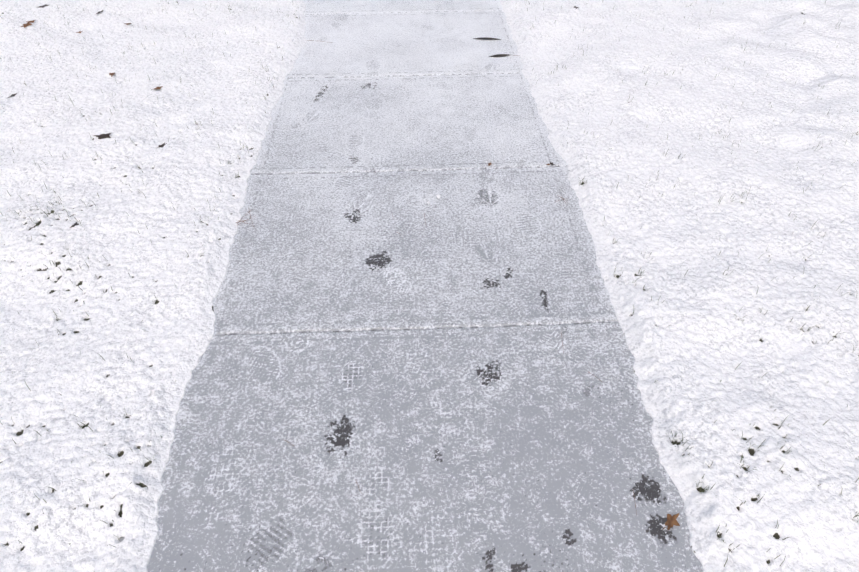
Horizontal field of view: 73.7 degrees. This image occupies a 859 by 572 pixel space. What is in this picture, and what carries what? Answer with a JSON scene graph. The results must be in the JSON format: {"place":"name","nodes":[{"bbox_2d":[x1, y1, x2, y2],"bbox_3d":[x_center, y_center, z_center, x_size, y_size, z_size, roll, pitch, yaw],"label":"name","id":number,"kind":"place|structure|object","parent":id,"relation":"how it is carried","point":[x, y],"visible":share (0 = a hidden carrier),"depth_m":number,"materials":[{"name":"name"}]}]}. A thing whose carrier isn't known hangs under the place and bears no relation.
{"place":"outdoors","nodes":[
{"label":"outdoors","id":0,"kind":"place"},
{"bbox_2d":[119,0,702,571],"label":"sidewalk","id":1,"kind":"structure","parent":0,"point":[437,394],"depth_m":2.10,"materials":[{"name":"concrete"}]},
{"bbox_2d":[473,37,499,39],"bbox_3d":[0.405,-1.733,4.012,0.200,0.006,0.035,3,46,3],"label":"willow leaf","id":2,"kind":"object","parent":1,"relation":"on","point":[487,38],"visible":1,"depth_m":4.01,"materials":[{"name":"black plant"}]},
{"bbox_2d":[489,54,508,56],"bbox_3d":[0.470,-1.540,3.824,0.150,0.006,0.035,-8,46,-8],"label":"willow leaf","id":3,"kind":"object","parent":1,"relation":"on","point":[497,55],"visible":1,"depth_m":3.82,"materials":[{"name":"black plant"}]},
{"bbox_2d":[662,513,679,529],"bbox_3d":[0.701,0.685,1.663,0.080,0.007,0.045,-31,45,-21],"label":"leaf","id":4,"kind":"object","parent":1,"relation":"on","point":[671,521],"depth_m":1.66,"materials":[{"name":"brown plant"}]},
{"bbox_2d":[285,214,636,514],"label":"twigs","id":5,"kind":"object","parent":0,"point":[563,351],"visible":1,"depth_m":1.84,"materials":[{"name":"brown wood"}]},
{"label":"snowfield","id":6,"kind":"structure","parent":0,"visible":0},
{"bbox_2d":[0,0,306,571],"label":"lawn snow","id":7,"kind":"structure","parent":6,"relation":"on","point":[183,169],"depth_m":2.49,"materials":[{"name":"white snow"}]},
{"bbox_2d":[21,21,31,27],"bbox_3d":[-2.849,-1.847,4.049,0.102,0.008,0.058,-35,63,-19],"label":"leaf","id":8,"kind":"object","parent":7,"relation":"on","point":[26,24],"visible":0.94,"depth_m":4.05,"materials":[{"name":"brown plant"}]},
{"bbox_2d":[94,133,112,138],"bbox_3d":[-1.713,-0.790,3.012,0.115,0.008,0.057,-3,52,-6],"label":"leaf","id":9,"kind":"object","parent":7,"relation":"on","point":[101,136],"visible":1,"depth_m":3.01,"materials":[{"name":"black plant"}]},
{"bbox_2d":[499,0,858,571],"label":"lawn snow","id":10,"kind":"structure","parent":6,"relation":"on","point":[702,356],"depth_m":2.54,"materials":[{"name":"white snow"}]},
{"bbox_2d":[0,0,858,566],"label":"grass","id":11,"kind":"structure","parent":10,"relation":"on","point":[582,186],"depth_m":2.49,"materials":[{"name":"plant"}]}
]}

